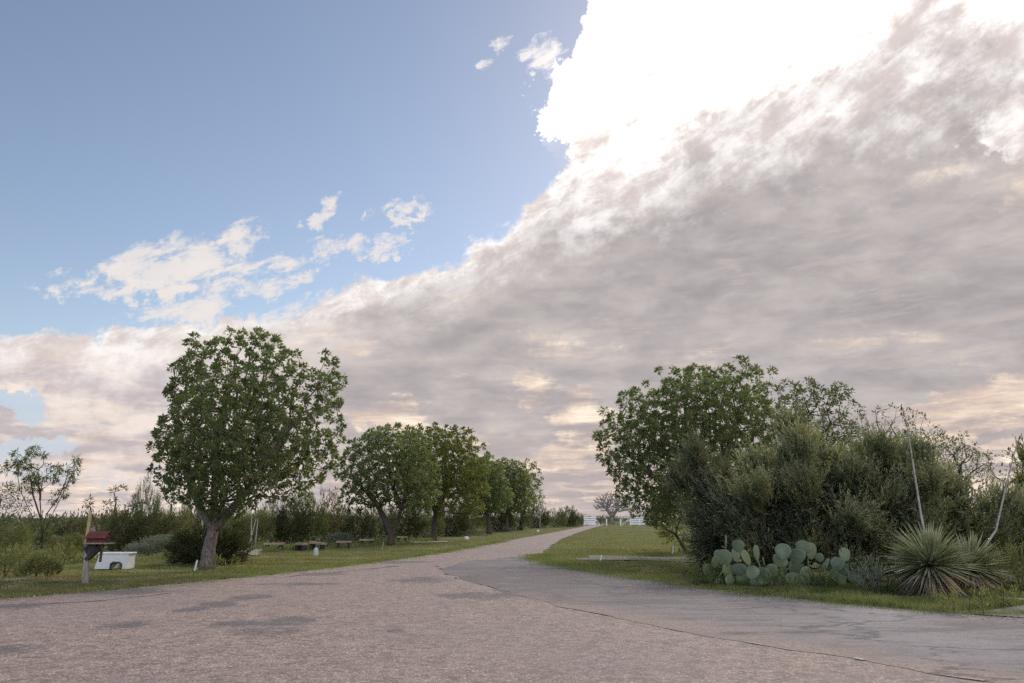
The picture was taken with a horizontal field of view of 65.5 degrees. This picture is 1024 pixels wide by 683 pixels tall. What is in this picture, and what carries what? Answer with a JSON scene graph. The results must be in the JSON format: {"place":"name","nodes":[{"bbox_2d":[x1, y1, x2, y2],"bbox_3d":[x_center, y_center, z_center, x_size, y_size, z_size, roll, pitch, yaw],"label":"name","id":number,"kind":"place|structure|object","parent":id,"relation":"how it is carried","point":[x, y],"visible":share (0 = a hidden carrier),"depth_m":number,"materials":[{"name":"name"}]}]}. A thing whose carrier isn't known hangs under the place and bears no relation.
{"place":"outdoors","nodes":[
{"label":"outdoors","id":0,"kind":"place"},
{"bbox_2d":[0,522,992,682],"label":"road","id":1,"kind":"structure","parent":0,"point":[426,619],"depth_m":10.07,"materials":[{"name":"asphalt"}]},
{"bbox_2d":[6,590,191,606],"bbox_3d":[-7.685,4.871,15.068,0.506,0.001,4.209,-8,-15,32],"label":"road crack","id":2,"kind":"object","parent":1,"relation":"on","point":[98,600],"visible":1,"depth_m":14.77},
{"bbox_2d":[0,518,1023,617],"bbox_3d":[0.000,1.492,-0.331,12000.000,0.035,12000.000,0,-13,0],"label":"ground","id":3,"kind":"structure","parent":0,"point":[478,535],"depth_m":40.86,"materials":[{"name":"plant"}]},
{"bbox_2d":[0,543,31,577],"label":"weed clump","id":4,"kind":"object","parent":3,"relation":"on","point":[16,559],"visible":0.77,"depth_m":20.83,"materials":[{"name":"green plant"}]},
{"bbox_2d":[0,479,36,533],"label":"mesquite tree","id":5,"kind":"object","parent":3,"relation":"on","point":[10,507],"visible":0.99,"depth_m":29.58,"materials":[{"name":"green plant"}]},
{"bbox_2d":[0,520,36,556],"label":"brush","id":6,"kind":"object","parent":3,"relation":"on","point":[23,535],"visible":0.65,"depth_m":29.22,"materials":[{"name":"green plant"}]},
{"bbox_2d":[3,537,42,561],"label":"weed clump","id":7,"kind":"object","parent":3,"relation":"on","point":[28,548],"visible":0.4,"depth_m":25.59,"materials":[{"name":"plant"}]},
{"bbox_2d":[4,517,57,549],"bbox_3d":[-23.916,9.612,39.613,2.787,1.802,2.409,-2,-13,11],"label":"brush","id":8,"kind":"object","parent":3,"relation":"on","point":[44,537],"visible":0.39,"depth_m":39.51,"materials":[{"name":"green plant"}]},
{"bbox_2d":[4,576,61,584],"bbox_3d":[-11.848,5.886,19.634,1.411,0.001,2.809,6,-14,-25],"label":"dirt patch","id":9,"kind":"object","parent":3,"relation":"on","point":[28,578],"visible":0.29,"depth_m":19.83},
{"bbox_2d":[11,549,64,577],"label":"round shrub","id":10,"kind":"object","parent":9,"relation":"on","point":[34,563],"visible":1,"depth_m":20.02,"materials":[{"name":"green plant"}]},
{"bbox_2d":[0,444,83,548],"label":"mesquite tree","id":11,"kind":"object","parent":3,"relation":"on","point":[19,464],"visible":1,"depth_m":40.08,"materials":[{"name":"green plant"}]},
{"bbox_2d":[44,541,81,561],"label":"weed clump","id":12,"kind":"object","parent":3,"relation":"on","point":[69,551],"visible":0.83,"depth_m":26.66,"materials":[{"name":"plant"}]},
{"bbox_2d":[43,530,84,554],"bbox_3d":[-18.062,8.242,32.259,1.804,1.202,1.381,5,-14,-23],"label":"brush","id":13,"kind":"object","parent":3,"relation":"on","point":[55,540],"visible":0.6,"depth_m":32.09,"materials":[{"name":"green plant"}]},
{"bbox_2d":[47,520,86,546],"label":"brush","id":14,"kind":"object","parent":3,"relation":"on","point":[59,529],"visible":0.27,"depth_m":43.68,"materials":[{"name":"green plant"}]},
{"bbox_2d":[64,515,90,543],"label":"brush","id":15,"kind":"object","parent":3,"relation":"on","point":[72,533],"visible":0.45,"depth_m":40.97,"materials":[{"name":"green plant"}]},
{"bbox_2d":[82,512,114,583],"bbox_3d":[-9.916,4.932,18.988,0.676,1.696,0.407,0,-13,0],"label":"mailbox","id":16,"kind":"object","parent":3,"relation":"on","point":[94,542],"visible":0.82,"depth_m":18.90,"materials":[{"name":"brown wood"}]},
{"bbox_2d":[84,511,114,546],"bbox_3d":[-19.787,9.091,38.365,1.520,1.924,1.384,8,-15,-33],"label":"brush","id":17,"kind":"object","parent":3,"relation":"on","point":[101,522],"visible":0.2,"depth_m":38.47,"materials":[{"name":"green plant"}]},
{"bbox_2d":[83,494,117,530],"bbox_3d":[-19.480,8.477,37.442,1.868,2.665,1.142,0,-13,0],"label":"little tree","id":18,"kind":"object","parent":3,"relation":"on","point":[90,507],"visible":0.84,"depth_m":37.49,"materials":[{"name":"green plant"}]},
{"bbox_2d":[95,507,127,548],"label":"brush","id":19,"kind":"object","parent":3,"relation":"on","point":[111,520],"visible":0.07,"depth_m":40.99,"materials":[{"name":"green plant"}]},
{"bbox_2d":[94,552,136,568],"bbox_3d":[-12.075,6.667,24.241,1.038,0.482,0.523,0,-13,0],"label":"small white trailer","id":20,"kind":"object","parent":3,"relation":"on","point":[112,560],"visible":0.93,"depth_m":24.05,"materials":[{"name":"paint"}]},
{"bbox_2d":[108,483,128,549],"bbox_3d":[-19.175,8.459,38.537,1.184,3.173,1.263,0,-13,0],"label":"little tree","id":21,"kind":"object","parent":3,"relation":"on","point":[115,488],"visible":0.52,"depth_m":38.80,"materials":[{"name":"green plant"}]},
{"bbox_2d":[100,507,146,551],"bbox_3d":[-17.662,8.690,36.152,2.066,2.348,1.513,2,-13,-11],"label":"brush","id":22,"kind":"object","parent":3,"relation":"on","point":[117,528],"visible":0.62,"depth_m":36.05,"materials":[{"name":"green plant"}]},
{"bbox_2d":[119,500,152,526],"bbox_3d":[-18.843,9.082,39.705,1.761,2.462,1.226,0,-13,0],"label":"little tree","id":23,"kind":"object","parent":3,"relation":"on","point":[136,505],"visible":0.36,"depth_m":39.61,"materials":[{"name":"green plant"}]},
{"bbox_2d":[122,541,157,556],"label":"brush","id":24,"kind":"object","parent":3,"relation":"on","point":[146,550],"visible":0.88,"depth_m":31.30,"materials":[{"name":"plant"}]},
{"bbox_2d":[128,473,162,535],"bbox_3d":[-18.330,8.630,39.798,1.788,4.406,1.546,1,-13,-5],"label":"brush","id":25,"kind":"object","parent":3,"relation":"on","point":[147,503],"visible":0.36,"depth_m":39.87,"materials":[{"name":"green plant"}]},
{"bbox_2d":[122,507,178,550],"bbox_3d":[-16.405,8.688,36.144,2.583,2.348,1.892,5,-13,-21],"label":"brush","id":26,"kind":"object","parent":3,"relation":"on","point":[161,530],"visible":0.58,"depth_m":36.06,"materials":[{"name":"green plant"}]},
{"bbox_2d":[39,549,261,562],"bbox_3d":[-15.108,8.971,33.548,8.077,0.001,13.110,-9,-15,34],"label":"gravel pad","id":27,"kind":"object","parent":3,"relation":"on","point":[254,551],"visible":0.1,"depth_m":34.36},
{"bbox_2d":[56,534,84,553],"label":"weed clump","id":28,"kind":"object","parent":27,"relation":"on","point":[72,543],"visible":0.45,"depth_m":32.14,"materials":[{"name":"green plant"}]},
{"bbox_2d":[129,536,165,551],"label":"weed clump","id":29,"kind":"object","parent":27,"relation":"on","point":[141,542],"visible":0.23,"depth_m":34.90,"materials":[{"name":"green plant"}]},
{"bbox_2d":[248,518,257,549],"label":"bare sapling","id":30,"kind":"object","parent":27,"relation":"on","point":[252,533],"visible":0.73,"depth_m":38.70,"materials":[{"name":"grey wood"}]},
{"bbox_2d":[144,533,175,555],"bbox_3d":[-14.024,8.259,32.267,1.921,1.103,1.489,5,-13,-21],"label":"brush","id":31,"kind":"object","parent":3,"relation":"on","point":[157,539],"visible":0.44,"depth_m":32.05,"materials":[{"name":"green plant"}]},
{"bbox_2d":[154,485,179,521],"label":"little tree","id":32,"kind":"object","parent":3,"relation":"on","point":[170,503],"visible":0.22,"depth_m":42.69,"materials":[{"name":"green plant"}]},
{"bbox_2d":[149,504,196,549],"bbox_3d":[-16.372,9.000,38.439,2.445,2.850,1.872,-2,-13,7],"label":"brush","id":33,"kind":"object","parent":3,"relation":"on","point":[186,521],"visible":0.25,"depth_m":38.36,"materials":[{"name":"green plant"}]},
{"bbox_2d":[178,503,220,531],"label":"brush","id":34,"kind":"object","parent":3,"relation":"on","point":[197,516],"visible":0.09,"depth_m":45.52,"materials":[{"name":"green plant"}]},
{"bbox_2d":[160,521,257,564],"bbox_3d":[-10.253,6.873,27.212,3.126,1.544,2.523,0,-13,0],"label":"round shrub","id":35,"kind":"object","parent":3,"relation":"on","point":[186,546],"visible":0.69,"depth_m":26.73,"materials":[{"name":"green plant"}]},
{"bbox_2d":[0,534,441,568],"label":"grass","id":36,"kind":"structure","parent":3,"relation":"on","point":[274,548],"depth_m":39.42,"materials":[{"name":"plant"}]},
{"bbox_2d":[215,553,240,567],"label":"weed clump","id":37,"kind":"object","parent":3,"relation":"on","point":[225,563],"visible":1,"depth_m":23.58,"materials":[{"name":"plant"}]},
{"bbox_2d":[222,512,249,531],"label":"brush","id":38,"kind":"object","parent":3,"relation":"on","point":[230,525],"visible":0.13,"depth_m":47.14,"materials":[{"name":"green plant"}]},
{"bbox_2d":[144,325,348,569],"bbox_3d":[-8.035,3.053,24.016,5.956,7.451,4.984,0,-13,0],"label":"shade tree","id":39,"kind":"object","parent":3,"relation":"on","point":[273,455],"visible":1,"depth_m":23.69,"materials":[{"name":"green plant"}]},
{"bbox_2d":[230,507,276,544],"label":"brush","id":40,"kind":"object","parent":3,"relation":"on","point":[261,526],"visible":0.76,"depth_m":47.17,"materials":[{"name":"green plant"}]},
{"bbox_2d":[253,500,290,542],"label":"brush","id":41,"kind":"object","parent":3,"relation":"on","point":[275,512],"visible":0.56,"depth_m":48.98,"materials":[{"name":"green plant"}]},
{"bbox_2d":[263,543,284,549],"bbox_3d":[-11.250,9.712,37.668,0.943,0.372,0.395,1,-13,-3],"label":"bench","id":42,"kind":"object","parent":3,"relation":"on","point":[279,544],"visible":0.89,"depth_m":37.52,"materials":[{"name":"brown wood"}]},
{"bbox_2d":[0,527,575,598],"bbox_3d":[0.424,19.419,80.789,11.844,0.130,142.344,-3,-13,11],"label":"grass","id":43,"kind":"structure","parent":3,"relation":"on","point":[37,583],"depth_m":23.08,"materials":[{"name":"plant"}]},
{"bbox_2d":[271,494,314,543],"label":"brush","id":44,"kind":"object","parent":3,"relation":"on","point":[302,518],"visible":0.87,"depth_m":49.02,"materials":[{"name":"green plant"}]},
{"bbox_2d":[294,543,307,550],"bbox_3d":[-9.973,9.715,37.669,0.545,0.369,0.384,-7,-14,28],"label":"bench","id":45,"kind":"object","parent":3,"relation":"on","point":[300,546],"visible":0.99,"depth_m":37.58,"materials":[{"name":"brown wood"}]},
{"bbox_2d":[290,489,330,542],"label":"brush","id":46,"kind":"object","parent":3,"relation":"on","point":[318,529],"visible":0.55,"depth_m":51.11,"materials":[{"name":"green plant"}]},
{"bbox_2d":[309,541,326,549],"bbox_3d":[-9.498,9.977,38.860,0.767,0.374,0.400,3,-11,15],"label":"bench","id":47,"kind":"object","parent":3,"relation":"on","point":[314,543],"visible":0.94,"depth_m":38.76,"materials":[{"name":"brown wood"}]},
{"bbox_2d":[312,486,339,537],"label":"little tree","id":48,"kind":"object","parent":3,"relation":"on","point":[331,511],"visible":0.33,"depth_m":56.27,"materials":[{"name":"green plant"}]},
{"bbox_2d":[309,486,345,539],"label":"brush","id":49,"kind":"object","parent":3,"relation":"on","point":[327,506],"visible":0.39,"depth_m":53.60,"materials":[{"name":"green plant"}]},
{"bbox_2d":[319,502,352,538],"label":"brush","id":50,"kind":"object","parent":3,"relation":"on","point":[334,515],"visible":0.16,"depth_m":55.76,"materials":[{"name":"green plant"}]},
{"bbox_2d":[325,531,352,543],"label":"brush","id":51,"kind":"object","parent":3,"relation":"on","point":[337,534],"visible":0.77,"depth_m":45.25,"materials":[{"name":"plant"}]},
{"bbox_2d":[336,541,350,547],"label":"bench","id":52,"kind":"object","parent":3,"relation":"on","point":[339,542],"visible":0.98,"depth_m":40.65,"materials":[{"name":"brown wood"}]},
{"bbox_2d":[326,502,361,537],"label":"brush","id":53,"kind":"object","parent":3,"relation":"on","point":[337,523],"visible":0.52,"depth_m":53.37,"materials":[{"name":"green plant"}]},
{"bbox_2d":[337,510,376,540],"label":"brush","id":54,"kind":"object","parent":3,"relation":"on","point":[363,527],"visible":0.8,"depth_m":51.02,"materials":[{"name":"green plant"}]},
{"bbox_2d":[359,539,373,544],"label":"bench","id":55,"kind":"object","parent":3,"relation":"on","point":[369,540],"visible":0.91,"depth_m":44.36,"materials":[{"name":"brown wood"}]},
{"bbox_2d":[356,501,399,539],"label":"brush","id":56,"kind":"object","parent":3,"relation":"on","point":[390,520],"visible":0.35,"depth_m":55.75,"materials":[{"name":"green plant"}]},
{"bbox_2d":[331,422,442,544],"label":"shade tree","id":57,"kind":"object","parent":3,"relation":"on","point":[371,446],"visible":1,"depth_m":45.47,"materials":[{"name":"green plant"}]},
{"bbox_2d":[0,504,781,532],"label":"distant brush","id":58,"kind":"object","parent":3,"relation":"on","point":[60,519],"visible":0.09,"depth_m":100.01,"materials":[{"name":"plant"}]},
{"bbox_2d":[384,503,428,539],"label":"brush","id":59,"kind":"object","parent":3,"relation":"on","point":[416,518],"visible":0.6,"depth_m":58.05,"materials":[{"name":"green plant"}]},
{"bbox_2d":[405,506,446,536],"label":"brush","id":60,"kind":"object","parent":3,"relation":"on","point":[440,525],"visible":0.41,"depth_m":64.45,"materials":[{"name":"green plant"}]},
{"bbox_2d":[395,421,491,540],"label":"shade tree","id":61,"kind":"object","parent":3,"relation":"on","point":[451,479],"visible":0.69,"depth_m":53.22,"materials":[{"name":"green plant"}]},
{"bbox_2d":[429,505,473,536],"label":"brush","id":62,"kind":"object","parent":3,"relation":"on","point":[460,524],"visible":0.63,"depth_m":67.67,"materials":[{"name":"green plant"}]},
{"bbox_2d":[450,507,492,533],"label":"brush","id":63,"kind":"object","parent":3,"relation":"on","point":[479,522],"visible":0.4,"depth_m":76.50,"materials":[{"name":"green plant"}]},
{"bbox_2d":[462,454,514,533],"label":"shade tree","id":64,"kind":"object","parent":3,"relation":"on","point":[495,480],"visible":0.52,"depth_m":76.53,"materials":[{"name":"green plant"}]},
{"bbox_2d":[481,512,515,530],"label":"brush","id":65,"kind":"object","parent":3,"relation":"on","point":[501,521],"visible":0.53,"depth_m":93.88,"materials":[{"name":"green plant"}]},
{"bbox_2d":[487,457,536,530],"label":"shade tree","id":66,"kind":"object","parent":3,"relation":"on","point":[512,474],"visible":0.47,"depth_m":92.03,"materials":[{"name":"green plant"}]},
{"bbox_2d":[504,507,531,529],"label":"brush","id":67,"kind":"object","parent":3,"relation":"on","point":[528,522],"visible":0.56,"depth_m":101.76,"materials":[{"name":"green plant"}]},
{"bbox_2d":[515,457,543,529],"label":"shade tree","id":68,"kind":"object","parent":3,"relation":"on","point":[534,478],"visible":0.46,"depth_m":102.78,"materials":[{"name":"green plant"}]},
{"bbox_2d":[526,481,545,528],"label":"shade tree","id":69,"kind":"object","parent":3,"relation":"on","point":[532,516],"visible":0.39,"depth_m":115.70,"materials":[{"name":"green plant"}]},
{"bbox_2d":[524,505,550,527],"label":"brush","id":70,"kind":"object","parent":3,"relation":"on","point":[543,519],"visible":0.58,"depth_m":122.42,"materials":[{"name":"green plant"}]},
{"bbox_2d":[537,491,542,528],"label":"dead tree","id":71,"kind":"object","parent":3,"relation":"on","point":[540,513],"visible":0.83,"depth_m":116.78,"materials":[{"name":"wood"}]},
{"bbox_2d":[544,508,567,526],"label":"brush","id":72,"kind":"object","parent":3,"relation":"on","point":[560,519],"visible":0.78,"depth_m":132.87,"materials":[{"name":"green plant"}]},
{"bbox_2d":[557,505,580,526],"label":"brush","id":73,"kind":"object","parent":3,"relation":"on","point":[571,522],"visible":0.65,"depth_m":139.05,"materials":[{"name":"green plant"}]},
{"bbox_2d":[574,510,584,526],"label":"brush","id":74,"kind":"object","parent":3,"relation":"on","point":[581,521],"visible":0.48,"depth_m":145.67,"materials":[{"name":"green plant"}]},
{"bbox_2d":[584,517,599,525],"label":"board fence","id":75,"kind":"object","parent":3,"relation":"on","point":[589,523],"visible":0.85,"depth_m":160.95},
{"bbox_2d":[593,491,634,523],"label":"dead tree","id":76,"kind":"object","parent":3,"relation":"on","point":[616,507],"visible":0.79,"depth_m":204.23,"materials":[{"name":"plant"}]},
{"bbox_2d":[622,517,665,525],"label":"board fence","id":77,"kind":"object","parent":3,"relation":"on","point":[639,522],"visible":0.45,"depth_m":160.92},
{"bbox_2d":[643,480,703,552],"bbox_3d":[7.460,7.970,36.312,3.239,4.218,2.918,0,-13,0],"label":"yellow green shrub","id":78,"kind":"object","parent":3,"relation":"on","point":[664,530],"visible":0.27,"depth_m":36.00,"materials":[{"name":"green plant"}]},
{"bbox_2d":[591,354,778,549],"bbox_3d":[7.243,4.626,33.007,7.143,8.446,6.060,-8,-15,31],"label":"shade tree","id":79,"kind":"object","parent":3,"relation":"on","point":[655,448],"visible":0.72,"depth_m":32.26,"materials":[{"name":"green plant"}]},
{"bbox_2d":[683,559,726,585],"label":"weed clump","id":80,"kind":"object","parent":3,"relation":"on","point":[705,575],"visible":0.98,"depth_m":17.95,"materials":[{"name":"green plant"}]},
{"bbox_2d":[652,425,768,575],"bbox_3d":[5.684,4.496,21.702,3.087,4.488,3.090,9,-16,-36],"label":"evergreen bush","id":81,"kind":"object","parent":3,"relation":"on","point":[708,543],"visible":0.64,"depth_m":21.68,"materials":[{"name":"green plant"}]},
{"bbox_2d":[703,536,750,585],"bbox_3d":[4.934,4.994,18.085,1.146,1.172,0.639,0,-13,0],"label":"prickly pear","id":82,"kind":"object","parent":3,"relation":"on","point":[723,556],"visible":0.88,"depth_m":18.05,"materials":[{"name":"plant"}]},
{"bbox_2d":[746,545,777,586],"bbox_3d":[5.497,4.973,17.577,0.702,0.952,0.644,0,-13,0],"label":"prickly pear","id":83,"kind":"object","parent":3,"relation":"on","point":[752,574],"visible":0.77,"depth_m":17.51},
{"bbox_2d":[755,563,802,586],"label":"weed clump","id":84,"kind":"object","parent":3,"relation":"on","point":[767,578],"visible":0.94,"depth_m":16.57,"materials":[{"name":"green plant"}]},
{"bbox_2d":[772,540,829,584],"bbox_3d":[6.439,5.004,17.858,1.173,1.060,0.698,0,-13,0],"label":"prickly pear","id":85,"kind":"object","parent":3,"relation":"on","point":[799,553],"visible":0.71,"depth_m":17.80,"materials":[{"name":"plant"}]},
{"bbox_2d":[699,399,931,581],"bbox_3d":[7.907,3.760,20.654,5.935,4.744,5.094,-5,-14,23],"label":"evergreen bush","id":86,"kind":"object","parent":3,"relation":"on","point":[806,485],"visible":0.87,"depth_m":19.69,"materials":[{"name":"green plant"}]},
{"bbox_2d":[760,377,870,523],"bbox_3d":[12.840,5.167,33.660,4.594,7.522,3.805,0,-13,0],"label":"thorny tree","id":87,"kind":"object","parent":3,"relation":"on","point":[832,391],"visible":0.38,"depth_m":33.87,"materials":[{"name":"green plant"}]},
{"bbox_2d":[796,562,838,586],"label":"weed clump","id":88,"kind":"object","parent":3,"relation":"on","point":[819,576],"visible":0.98,"depth_m":17.05,"materials":[{"name":"green plant"}]},
{"bbox_2d":[829,544,861,585],"bbox_3d":[7.340,4.973,17.641,0.527,0.952,0.791,-11,-16,40],"label":"prickly pear","id":89,"kind":"object","parent":3,"relation":"on","point":[841,571],"visible":0.86,"depth_m":17.53,"materials":[{"name":"plant"}]},
{"bbox_2d":[689,571,1023,613],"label":"grass","id":90,"kind":"structure","parent":3,"relation":"on","point":[848,591],"depth_m":15.15,"materials":[{"name":"plant"}]},
{"bbox_2d":[845,554,888,593],"bbox_3d":[7.176,4.636,15.859,0.840,0.828,0.875,-10,-16,38],"label":"weed clump","id":91,"kind":"object","parent":3,"relation":"on","point":[880,570],"visible":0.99,"depth_m":15.80,"materials":[{"name":"plant"}]},
{"bbox_2d":[871,547,911,591],"bbox_3d":[7.978,4.764,16.639,0.920,0.921,1.045,-5,-13,20],"label":"weed clump","id":92,"kind":"object","parent":3,"relation":"on","point":[887,565],"visible":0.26,"depth_m":16.57,"materials":[{"name":"green plant"}]},
{"bbox_2d":[845,402,948,554],"bbox_3d":[15.925,5.551,32.556,4.165,6.287,2.045,4,-13,-16],"label":"thorny tree","id":93,"kind":"object","parent":3,"relation":"on","point":[912,425],"visible":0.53,"depth_m":32.86,"materials":[{"name":"green plant"}]},
{"bbox_2d":[832,424,1023,581],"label":"evergreen bush","id":94,"kind":"object","parent":3,"relation":"on","point":[948,494],"visible":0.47,"depth_m":19.22,"materials":[{"name":"green plant"}]},
{"bbox_2d":[880,404,989,597],"bbox_3d":[8.206,3.120,15.902,2.062,3.833,2.098,0,-13,0],"label":"yucca","id":95,"kind":"object","parent":3,"relation":"on","point":[933,562],"visible":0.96,"depth_m":15.40,"materials":[{"name":"green plant"}]},
{"bbox_2d":[929,429,997,485],"bbox_3d":[18.196,6.109,32.414,3.322,5.145,2.320,0,-13,0],"label":"thorny tree","id":96,"kind":"object","parent":3,"relation":"on","point":[962,462],"visible":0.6,"depth_m":32.53,"materials":[{"name":"green plant"}]},
{"bbox_2d":[941,433,1022,589],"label":"yucca","id":97,"kind":"object","parent":3,"relation":"on","point":[984,557],"visible":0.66,"depth_m":16.46,"materials":[{"name":"green plant"}]},
{"bbox_2d":[955,435,1023,581],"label":"evergreen bush","id":98,"kind":"object","parent":3,"relation":"on","point":[1019,523],"visible":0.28,"depth_m":19.55,"materials":[{"name":"green plant"}]},
{"bbox_2d":[958,604,1023,617],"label":"roadside gravel","id":99,"kind":"structure","parent":3,"relation":"on","point":[1016,607],"depth_m":13.08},
{"bbox_2d":[931,585,994,613],"bbox_3d":[7.265,4.140,12.814,1.070,0.469,0.426,3,-13,-13],"label":"grass tuft","id":100,"kind":"object","parent":99,"relation":"on","point":[982,593],"visible":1,"depth_m":12.83,"materials":[{"name":"plant"}]},
{"bbox_2d":[993,581,1023,609],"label":"grass tuft","id":101,"kind":"object","parent":99,"relation":"on","point":[1012,593],"visible":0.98,"depth_m":13.43,"materials":[{"name":"plant"}]},
{"bbox_2d":[975,450,1022,495],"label":"thorny tree","id":102,"kind":"object","parent":3,"relation":"on","point":[999,475],"visible":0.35,"depth_m":30.82,"materials":[{"name":"green plant"}]},
{"bbox_2d":[989,537,1023,590],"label":"weed clump","id":103,"kind":"object","parent":3,"relation":"on","point":[1015,557],"visible":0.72,"depth_m":16.63,"materials":[{"name":"green plant"}]},
{"bbox_2d":[0,0,1023,517],"label":"sky","id":104,"kind":"structure","parent":0,"point":[499,219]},
{"bbox_2d":[542,525,765,590],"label":"grass","id":105,"kind":"structure","parent":0,"point":[658,570],"depth_m":33.76,"materials":[{"name":"plant"}]},
{"bbox_2d":[574,555,741,561],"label":"cross path","id":106,"kind":"structure","parent":0,"point":[595,557],"depth_m":30.12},
{"bbox_2d":[442,556,1023,682],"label":"driveway","id":107,"kind":"structure","parent":0,"point":[991,649],"depth_m":11.90,"materials":[{"name":"concrete"}]},
{"bbox_2d":[0,567,1023,622],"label":"pebbles","id":108,"kind":"object","parent":107,"relation":"on","point":[563,567],"visible":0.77,"depth_m":15.26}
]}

